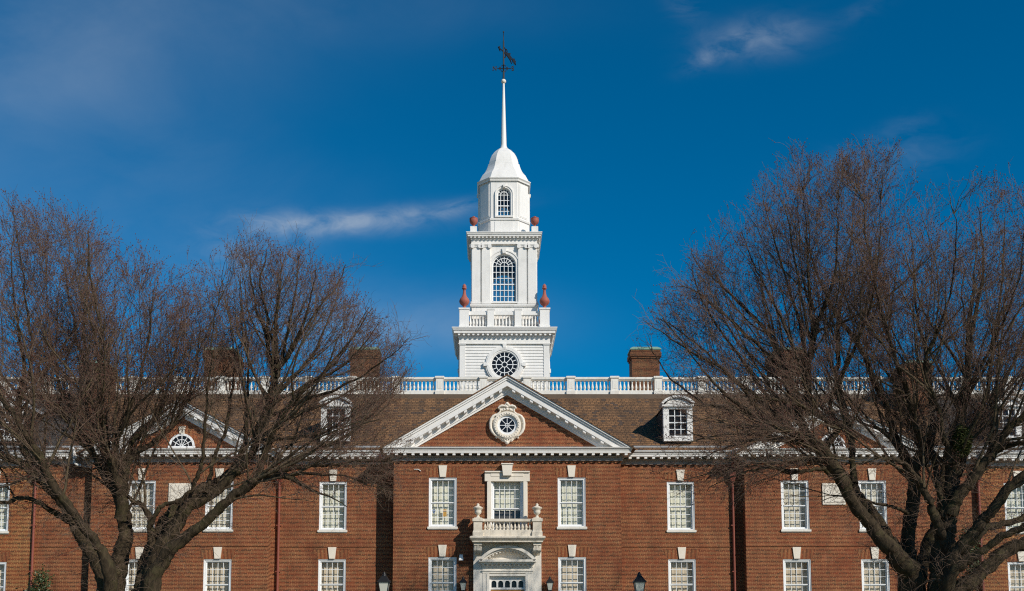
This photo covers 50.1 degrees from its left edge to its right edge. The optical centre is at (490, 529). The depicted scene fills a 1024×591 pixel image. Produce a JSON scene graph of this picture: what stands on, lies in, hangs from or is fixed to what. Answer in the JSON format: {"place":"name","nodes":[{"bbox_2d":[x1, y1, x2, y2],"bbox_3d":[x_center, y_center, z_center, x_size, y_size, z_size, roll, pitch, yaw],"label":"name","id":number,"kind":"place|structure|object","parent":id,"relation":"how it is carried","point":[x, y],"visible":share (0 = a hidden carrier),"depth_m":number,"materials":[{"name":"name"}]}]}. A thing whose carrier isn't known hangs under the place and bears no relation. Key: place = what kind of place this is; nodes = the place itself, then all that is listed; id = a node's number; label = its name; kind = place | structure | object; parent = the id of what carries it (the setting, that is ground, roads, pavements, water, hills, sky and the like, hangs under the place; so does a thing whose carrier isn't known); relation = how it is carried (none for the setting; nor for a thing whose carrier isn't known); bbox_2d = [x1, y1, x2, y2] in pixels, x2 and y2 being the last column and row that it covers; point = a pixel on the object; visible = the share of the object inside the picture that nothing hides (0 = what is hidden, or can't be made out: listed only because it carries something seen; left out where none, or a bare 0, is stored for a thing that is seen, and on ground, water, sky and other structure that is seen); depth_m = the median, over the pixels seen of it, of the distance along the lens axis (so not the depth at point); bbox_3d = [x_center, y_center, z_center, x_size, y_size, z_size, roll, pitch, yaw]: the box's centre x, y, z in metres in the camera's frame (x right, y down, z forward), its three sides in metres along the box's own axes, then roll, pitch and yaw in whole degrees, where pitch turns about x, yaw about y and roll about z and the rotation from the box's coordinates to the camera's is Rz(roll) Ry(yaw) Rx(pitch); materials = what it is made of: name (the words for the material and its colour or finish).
{"place":"outdoors","nodes":[
{"label":"outdoors","id":0,"kind":"place"},
{"bbox_2d":[458,355,459,389],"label":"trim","id":1,"kind":"structure","parent":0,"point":[458,355],"depth_m":71.35,"materials":[{"name":"white paint"}]},
{"bbox_2d":[0,0,1023,389],"label":"sky","id":2,"kind":"structure","parent":0,"point":[373,127],"materials":[{"name":"blue"}]},
{"label":"ground","id":3,"kind":"structure","parent":0,"visible":0},
{"bbox_2d":[24,564,56,590],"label":"shrub","id":4,"kind":"object","parent":3,"relation":"on","point":[40,580],"visible":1,"depth_m":58.01,"materials":[{"name":"green plant"}]},
{"bbox_2d":[0,186,276,590],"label":"bare tree","id":5,"kind":"object","parent":3,"relation":"on","point":[33,463],"visible":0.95,"depth_m":41.07,"materials":[{"name":"brown plant"}]},
{"bbox_2d":[22,212,429,590],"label":"bare tree","id":6,"kind":"object","parent":3,"relation":"on","point":[166,540],"visible":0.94,"depth_m":40.74,"materials":[{"name":"brown plant"}]},
{"bbox_2d":[377,572,390,590],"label":"street lamp","id":7,"kind":"object","parent":3,"relation":"on","point":[384,581],"visible":1,"depth_m":45.82,"materials":[{"name":"black metal"}]},
{"bbox_2d":[0,347,1023,590],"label":"government building","id":8,"kind":"structure","parent":3,"relation":"on","point":[507,452],"depth_m":58.95,"materials":[{"name":"red brick"}]},
{"bbox_2d":[0,552,11,590],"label":"window","id":9,"kind":"structure","parent":8,"relation":"in","point":[4,556],"depth_m":59.18,"materials":[{"name":"white paint"}]},
{"bbox_2d":[0,472,14,533],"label":"window","id":10,"kind":"structure","parent":8,"relation":"in","point":[3,523],"depth_m":59.64,"materials":[{"name":"white paint"}]},
{"bbox_2d":[125,547,143,590],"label":"window","id":11,"kind":"structure","parent":8,"relation":"in","point":[136,549],"depth_m":58.62,"materials":[{"name":"white paint"}]},
{"bbox_2d":[129,468,160,531],"bbox_3d":[-18.754,-1.551,59.101,2.033,3.453,0.550,0,-6,0],"label":"window","id":12,"kind":"structure","parent":8,"relation":"in","point":[153,483],"depth_m":59.06,"materials":[{"name":"white glass"}]},
{"bbox_2d":[202,468,232,531],"bbox_3d":[-14.576,-1.551,59.101,2.033,3.453,0.550,0,-6,0],"label":"window","id":13,"kind":"structure","parent":8,"relation":"in","point":[227,514],"depth_m":59.03,"materials":[{"name":"white glass"}]},
{"bbox_2d":[199,547,236,590],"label":"window","id":14,"kind":"structure","parent":8,"relation":"in","point":[219,578],"depth_m":58.63,"materials":[{"name":"white glass"}]},
{"bbox_2d":[314,547,350,590],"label":"window","id":15,"kind":"structure","parent":8,"relation":"in","point":[331,562],"depth_m":59.31,"materials":[{"name":"white glass"}]},
{"bbox_2d":[317,470,350,532],"bbox_3d":[-8.555,-1.520,59.781,2.033,3.453,0.550,0,-6,0],"label":"window","id":16,"kind":"structure","parent":8,"relation":"in","point":[328,516],"depth_m":59.80,"materials":[{"name":"white glass"}]},
{"bbox_2d":[424,465,460,529],"bbox_3d":[-2.541,-1.695,58.694,2.033,3.453,0.550,0,-6,0],"label":"window","id":17,"kind":"structure","parent":8,"relation":"in","point":[442,491],"depth_m":58.66,"materials":[{"name":"white paint"}]},
{"bbox_2d":[424,545,460,590],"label":"window","id":18,"kind":"structure","parent":8,"relation":"in","point":[442,569],"depth_m":58.22,"materials":[{"name":"white glass"}]},
{"bbox_2d":[459,576,466,590],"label":"wall lantern","id":19,"kind":"object","parent":8,"relation":"attached to","point":[463,582],"depth_m":57.52,"materials":[{"name":"black metal"}]},
{"bbox_2d":[473,503,482,517],"bbox_3d":[-0.651,-0.975,57.587,0.540,0.831,0.540,0,-6,0],"label":"stone urn","id":20,"kind":"object","parent":8,"relation":"on","point":[477,509],"visible":1,"depth_m":57.44,"materials":[{"name":"stone"}]},
{"bbox_2d":[452,79,556,389],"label":"bell tower","id":21,"kind":"structure","parent":8,"relation":"on","point":[499,338],"depth_m":70.86,"materials":[{"name":"white paint"}]},
{"bbox_2d":[459,284,468,307],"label":"terracotta finial","id":22,"kind":"object","parent":21,"relation":"on","point":[464,301],"visible":1,"depth_m":70.09,"materials":[{"name":"ceramic"}]},
{"bbox_2d":[469,216,477,225],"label":"terracotta urn","id":23,"kind":"object","parent":21,"relation":"on","point":[473,220],"visible":1,"depth_m":71.23,"materials":[{"name":"ceramic"}]},
{"bbox_2d":[492,31,515,78],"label":"weather vane","id":24,"kind":"object","parent":21,"relation":"on","point":[507,54],"visible":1,"depth_m":74.65,"materials":[{"name":"metal"}]},
{"bbox_2d":[483,343,525,376],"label":"round window","id":25,"kind":"structure","parent":21,"relation":"in","point":[503,360],"depth_m":69.47,"materials":[{"name":"white paint"}]},
{"bbox_2d":[531,216,538,225],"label":"terracotta urn","id":26,"kind":"object","parent":21,"relation":"on","point":[534,220],"visible":1,"depth_m":71.21,"materials":[{"name":"ceramic"}]},
{"bbox_2d":[539,284,549,307],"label":"terracotta finial","id":27,"kind":"object","parent":21,"relation":"on","point":[544,301],"visible":1,"depth_m":70.09,"materials":[{"name":"ceramic"}]},
{"bbox_2d":[491,481,522,529],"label":"window","id":28,"kind":"structure","parent":8,"relation":"in","point":[506,497],"depth_m":58.86,"materials":[{"name":"white glass"}]},
{"bbox_2d":[0,376,1023,393],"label":"roof balustrade","id":29,"kind":"object","parent":8,"relation":"on","point":[570,380],"visible":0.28,"depth_m":66.15,"materials":[{"name":"white paint"}]},
{"bbox_2d":[532,503,541,517],"bbox_3d":[2.451,-0.975,57.587,0.540,0.831,0.540,0,-6,0],"label":"stone urn","id":30,"kind":"object","parent":8,"relation":"on","point":[537,509],"visible":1,"depth_m":57.44,"materials":[{"name":"stone"}]},
{"bbox_2d":[546,576,553,590],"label":"wall lantern","id":31,"kind":"object","parent":8,"relation":"attached to","point":[549,582],"depth_m":57.52,"materials":[{"name":"black metal"}]},
{"bbox_2d":[553,465,589,529],"bbox_3d":[4.341,-1.695,58.694,2.033,3.453,0.550,0,-6,0],"label":"window","id":32,"kind":"structure","parent":8,"relation":"in","point":[571,491],"depth_m":58.66,"materials":[{"name":"white paint"}]},
{"bbox_2d":[553,545,590,590],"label":"window","id":33,"kind":"structure","parent":8,"relation":"in","point":[571,563],"depth_m":58.22,"materials":[{"name":"white glass"}]},
{"bbox_2d":[662,470,697,532],"bbox_3d":[10.355,-1.520,59.781,2.033,3.453,0.550,0,-6,0],"label":"window","id":34,"kind":"structure","parent":8,"relation":"in","point":[680,518],"depth_m":59.74,"materials":[{"name":"white glass"}]},
{"bbox_2d":[663,547,699,590],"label":"window","id":35,"kind":"structure","parent":8,"relation":"in","point":[681,562],"depth_m":59.31,"materials":[{"name":"white glass"}]},
{"bbox_2d":[776,468,811,531],"bbox_3d":[16.376,-1.551,59.101,2.033,3.453,0.550,0,-6,0],"label":"window","id":36,"kind":"structure","parent":8,"relation":"in","point":[793,520],"depth_m":59.08,"materials":[{"name":"white glass"}]},
{"bbox_2d":[778,547,814,590],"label":"window","id":37,"kind":"structure","parent":8,"relation":"in","point":[796,569],"depth_m":58.62,"materials":[{"name":"white glass"}]},
{"bbox_2d":[856,547,889,590],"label":"window","id":38,"kind":"structure","parent":8,"relation":"in","point":[872,581],"depth_m":58.63,"materials":[{"name":"white glass"}]},
{"bbox_2d":[857,468,889,531],"bbox_3d":[20.554,-1.551,59.101,2.033,3.453,0.550,0,-6,0],"label":"window","id":39,"kind":"structure","parent":8,"relation":"in","point":[871,477],"depth_m":59.06,"materials":[{"name":"white glass"}]},
{"bbox_2d":[998,471,1023,533],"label":"window","id":40,"kind":"structure","parent":8,"relation":"in","point":[1020,507],"depth_m":59.80,"materials":[{"name":"white glass"}]},
{"bbox_2d":[1006,551,1023,590],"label":"window","id":41,"kind":"structure","parent":8,"relation":"in","point":[1018,584],"depth_m":59.25,"materials":[{"name":"white glass"}]},
{"bbox_2d":[632,572,646,590],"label":"street lamp","id":42,"kind":"object","parent":3,"relation":"on","point":[639,581],"visible":1,"depth_m":45.82,"materials":[{"name":"black metal"}]},
{"bbox_2d":[625,133,1023,590],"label":"bare tree","id":43,"kind":"object","parent":3,"relation":"on","point":[910,573],"visible":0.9,"depth_m":40.51,"materials":[{"name":"brown plant"}]},
{"bbox_2d":[699,159,1023,590],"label":"bare tree","id":44,"kind":"object","parent":3,"relation":"on","point":[950,561],"visible":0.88,"depth_m":39.35,"materials":[{"name":"brown plant"}]},
{"bbox_2d":[956,527,990,590],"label":"shrub","id":45,"kind":"object","parent":3,"relation":"on","point":[973,565],"visible":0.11,"depth_m":58.16,"materials":[{"name":"plant"}]}
]}

